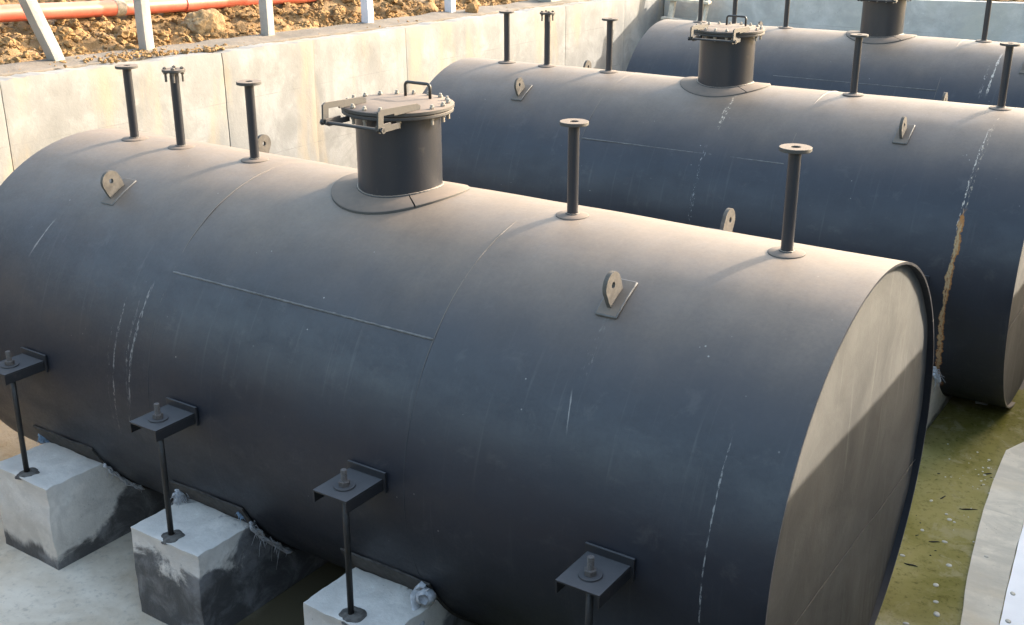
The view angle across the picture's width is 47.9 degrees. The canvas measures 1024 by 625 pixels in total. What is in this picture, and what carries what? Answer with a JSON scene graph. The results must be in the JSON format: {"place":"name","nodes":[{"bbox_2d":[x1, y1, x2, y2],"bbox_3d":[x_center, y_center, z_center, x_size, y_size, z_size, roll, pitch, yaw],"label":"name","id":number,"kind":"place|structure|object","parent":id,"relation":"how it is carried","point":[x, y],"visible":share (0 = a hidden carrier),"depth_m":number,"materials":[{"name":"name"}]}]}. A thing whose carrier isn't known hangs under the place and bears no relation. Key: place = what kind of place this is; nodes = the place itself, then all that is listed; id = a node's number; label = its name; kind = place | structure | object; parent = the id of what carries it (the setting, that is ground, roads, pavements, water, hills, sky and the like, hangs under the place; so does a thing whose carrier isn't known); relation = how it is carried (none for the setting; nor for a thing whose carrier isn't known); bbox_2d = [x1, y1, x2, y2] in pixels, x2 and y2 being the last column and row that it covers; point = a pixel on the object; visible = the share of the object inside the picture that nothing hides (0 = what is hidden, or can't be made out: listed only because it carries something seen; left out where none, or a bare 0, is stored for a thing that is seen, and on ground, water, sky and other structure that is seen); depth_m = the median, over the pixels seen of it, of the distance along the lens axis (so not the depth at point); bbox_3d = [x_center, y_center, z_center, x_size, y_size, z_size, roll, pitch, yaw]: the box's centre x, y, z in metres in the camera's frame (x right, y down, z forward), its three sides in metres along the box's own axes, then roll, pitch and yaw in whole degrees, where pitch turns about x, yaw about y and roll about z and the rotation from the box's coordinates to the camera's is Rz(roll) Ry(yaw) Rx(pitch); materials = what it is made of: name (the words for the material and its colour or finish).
{"place":"outdoors","nodes":[
{"label":"outdoors","id":0,"kind":"place"},
{"bbox_2d":[0,420,40,460],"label":"sand","id":1,"kind":"structure","parent":0,"point":[9,444],"depth_m":9.19,"materials":[{"name":"beige sand"}]},
{"bbox_2d":[0,512,345,624],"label":"pit floor","id":2,"kind":"structure","parent":0,"point":[99,586],"depth_m":7.35,"materials":[{"name":"concrete"}]},
{"bbox_2d":[0,442,173,569],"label":"concrete saddle","id":3,"kind":"object","parent":2,"relation":"on","point":[64,507],"visible":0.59,"depth_m":7.68,"materials":[{"name":"grey concrete"}]},
{"bbox_2d":[1,350,39,479],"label":"anchor rod","id":4,"kind":"object","parent":3,"relation":"on","point":[9,362],"visible":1,"depth_m":7.44,"materials":[{"name":"metal"}]},
{"bbox_2d":[37,433,49,442],"bbox_3d":[-3.268,0.875,8.018,0.110,0.098,0.100,13,24,32],"label":"frayed cloth","id":5,"kind":"object","parent":3,"relation":"on","point":[41,439],"visible":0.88,"depth_m":8.00,"materials":[{"name":"fabric"}]},
{"bbox_2d":[33,425,152,489],"bbox_3d":[-2.843,1.038,8.159,0.630,0.652,0.718,13,24,32],"label":"rubber pad","id":6,"kind":"object","parent":3,"relation":"on","point":[77,447],"visible":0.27,"depth_m":7.80,"materials":[{"name":"black rubber"}]},
{"bbox_2d":[103,463,144,491],"bbox_3d":[-2.632,1.121,7.839,0.079,0.341,0.302,13,24,32],"label":"frayed cloth","id":7,"kind":"object","parent":3,"relation":"on","point":[121,478],"visible":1,"depth_m":7.82,"materials":[{"name":"grey fabric"}]},
{"bbox_2d":[131,497,327,624],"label":"concrete saddle","id":8,"kind":"object","parent":2,"relation":"on","point":[212,566],"visible":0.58,"depth_m":6.95,"materials":[{"name":"grey concrete"}]},
{"bbox_2d":[148,403,184,544],"bbox_3d":[-2.014,0.934,6.698,0.150,0.886,0.151,-10,23,-25],"label":"anchor rod","id":9,"kind":"object","parent":8,"relation":"on","point":[158,416],"visible":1,"depth_m":6.71,"materials":[{"name":"metal"}]},
{"bbox_2d":[170,489,189,507],"bbox_3d":[-2.078,1.182,7.244,0.156,0.156,0.161,13,24,32],"label":"frayed cloth","id":10,"kind":"object","parent":8,"relation":"on","point":[178,495],"visible":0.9,"depth_m":7.21,"materials":[{"name":"grey fabric"}]},
{"bbox_2d":[170,480,299,549],"bbox_3d":[-1.676,1.311,7.426,0.630,0.652,0.716,13,24,32],"label":"rubber pad","id":11,"kind":"object","parent":8,"relation":"on","point":[222,506],"visible":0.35,"depth_m":7.09,"materials":[{"name":"black rubber"}]},
{"bbox_2d":[235,512,244,520],"bbox_3d":[-1.638,1.240,6.944,0.057,0.086,0.055,18,27,40],"label":"frayed cloth","id":12,"kind":"object","parent":8,"relation":"on","point":[239,515],"visible":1,"depth_m":6.94,"materials":[{"name":"grey fabric"}]},
{"bbox_2d":[249,520,292,568],"bbox_3d":[-1.483,1.411,7.120,0.156,0.426,0.343,13,24,32],"label":"frayed cloth","id":13,"kind":"object","parent":8,"relation":"on","point":[259,533],"visible":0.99,"depth_m":7.08,"materials":[{"name":"grey fabric"}]},
{"bbox_2d":[0,64,933,624],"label":"storage tank","id":14,"kind":"object","parent":8,"relation":"on","point":[502,408],"visible":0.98,"depth_m":5.97,"materials":[{"name":"metal"}]},
{"bbox_2d":[0,0,664,184],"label":"retaining wall","id":15,"kind":"structure","parent":2,"relation":"on","point":[303,80],"depth_m":12.02,"materials":[{"name":"concrete"}]},
{"bbox_2d":[0,0,590,75],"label":"coping beam","id":16,"kind":"structure","parent":15,"relation":"on","point":[42,65],"depth_m":12.20,"materials":[{"name":"concrete"}]},
{"bbox_2d":[18,0,64,60],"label":"fence post","id":17,"kind":"object","parent":16,"relation":"on","point":[41,28],"visible":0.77,"depth_m":9.99,"materials":[{"name":"metal"}]},
{"bbox_2d":[133,0,154,50],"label":"fence post","id":18,"kind":"object","parent":16,"relation":"on","point":[143,25],"visible":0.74,"depth_m":10.88,"materials":[{"name":"metal"}]},
{"bbox_2d":[258,0,274,35],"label":"fence post","id":19,"kind":"object","parent":16,"relation":"on","point":[266,17],"visible":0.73,"depth_m":12.15,"materials":[{"name":"metal"}]},
{"bbox_2d":[360,0,373,22],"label":"fence post","id":20,"kind":"object","parent":16,"relation":"on","point":[367,13],"visible":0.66,"depth_m":13.43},
{"bbox_2d":[444,0,455,12],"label":"fence post","id":21,"kind":"object","parent":16,"relation":"on","point":[449,5],"visible":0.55,"depth_m":14.71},
{"bbox_2d":[465,3,478,12],"bbox_3d":[-0.518,-3.898,14.847,0.180,0.187,0.175,4,21,10],"label":"earth clod","id":22,"kind":"object","parent":16,"relation":"on","point":[472,7],"visible":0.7,"depth_m":14.78,"materials":[{"name":"soil"}]},
{"bbox_2d":[538,0,559,1],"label":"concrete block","id":23,"kind":"structure","parent":16,"relation":"on","point":[548,0],"depth_m":16.32,"materials":[{"name":"white concrete"}]},
{"bbox_2d":[303,567,480,624],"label":"concrete saddle","id":24,"kind":"object","parent":2,"relation":"on","point":[380,600],"visible":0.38,"depth_m":6.23,"materials":[{"name":"grey concrete"}]},
{"bbox_2d":[333,468,366,624],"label":"anchor rod","id":25,"kind":"object","parent":24,"relation":"on","point":[344,484],"visible":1,"depth_m":5.98,"materials":[{"name":"metal"}]},
{"bbox_2d":[340,548,477,623],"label":"rubber pad","id":26,"kind":"object","parent":24,"relation":"on","point":[365,564],"visible":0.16,"depth_m":6.36,"materials":[{"name":"black rubber"}]},
{"bbox_2d":[410,581,436,624],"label":"cloth knot","id":27,"kind":"object","parent":24,"relation":"attached to","point":[424,596],"visible":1,"depth_m":6.14,"materials":[{"name":"grey fabric"}]},
{"bbox_2d":[661,0,711,20],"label":"timber frame","id":28,"kind":"object","parent":2,"relation":"on","point":[672,7],"visible":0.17,"depth_m":17.89,"materials":[{"name":"white wood"}]},
{"bbox_2d":[626,0,1023,107],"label":"storage tank","id":29,"kind":"object","parent":2,"relation":"on","point":[895,61],"visible":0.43,"depth_m":13.76,"materials":[{"name":"metal"}]},
{"bbox_2d":[664,0,1023,42],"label":"retaining wall","id":30,"kind":"structure","parent":2,"relation":"on","point":[959,19],"depth_m":16.47,"materials":[{"name":"concrete"}]},
{"bbox_2d":[926,366,951,429],"bbox_3d":[3.792,0.351,10.418,0.595,0.605,3.009,13,24,32],"label":"concrete saddle","id":31,"kind":"object","parent":2,"relation":"on","point":[939,399],"visible":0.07,"depth_m":9.60,"materials":[{"name":"grey concrete"}]},
{"bbox_2d":[422,10,1023,407],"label":"storage tank","id":32,"kind":"object","parent":31,"relation":"on","point":[933,190],"visible":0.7,"depth_m":9.79,"materials":[{"name":"metal"}]},
{"bbox_2d":[933,367,945,393],"bbox_3d":[3.422,0.543,9.258,0.134,0.224,0.112,-18,27,-39],"label":"frayed cloth","id":33,"kind":"object","parent":31,"relation":"hanging from","point":[936,377],"visible":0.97,"depth_m":9.22,"materials":[{"name":"grey fabric"}]},
{"bbox_2d":[960,442,1023,624],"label":"kerb strip","id":34,"kind":"object","parent":2,"relation":"on","point":[999,530],"visible":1,"depth_m":7.79,"materials":[{"name":"concrete"}]},
{"bbox_2d":[1000,524,1023,624],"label":"plastic sheet","id":35,"kind":"object","parent":34,"relation":"on","point":[1013,609],"visible":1,"depth_m":7.24,"materials":[{"name":"white plastic"}]},
{"bbox_2d":[0,0,1023,71],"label":"soil ground","id":36,"kind":"structure","parent":0,"point":[91,43],"depth_m":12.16,"materials":[{"name":"brown soil"}]},
{"bbox_2d":[0,0,329,22],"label":"red pipe","id":37,"kind":"object","parent":36,"relation":"on","point":[54,10],"visible":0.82,"depth_m":11.41,"materials":[{"name":"plastic"}]},
{"bbox_2d":[180,8,225,34],"bbox_3d":[-3.219,-3.011,12.067,0.337,0.333,0.519,13,24,32],"label":"earth clod","id":38,"kind":"object","parent":36,"relation":"on","point":[201,22],"visible":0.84,"depth_m":11.93,"materials":[{"name":"soil"}]},
{"bbox_2d":[875,388,1023,624],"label":"water","id":39,"kind":"structure","parent":0,"point":[960,432],"depth_m":8.30,"materials":[{"name":"green liquid"}]},
{"bbox_2d":[897,473,991,568],"bbox_3d":[2.871,1.517,8.018,0.481,0.012,2.234,13,24,32],"label":"floating debris","id":40,"kind":"object","parent":39,"relation":"on","point":[938,541],"visible":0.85,"depth_m":8.24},
{"bbox_2d":[900,452,1014,624],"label":"foam","id":41,"kind":"object","parent":39,"relation":"on","point":[936,613],"visible":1,"depth_m":7.61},
{"bbox_3d":[1.142,1.746,6.571,0.596,0.608,3.014,13,24,32],"label":"concrete saddle","id":42,"kind":"object","parent":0,"visible":0},
{"bbox_2d":[578,555,602,624],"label":"anchor rod","id":43,"kind":"object","parent":42,"relation":"on","point":[589,572],"visible":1,"depth_m":5.08,"materials":[{"name":"metal"}]}
]}

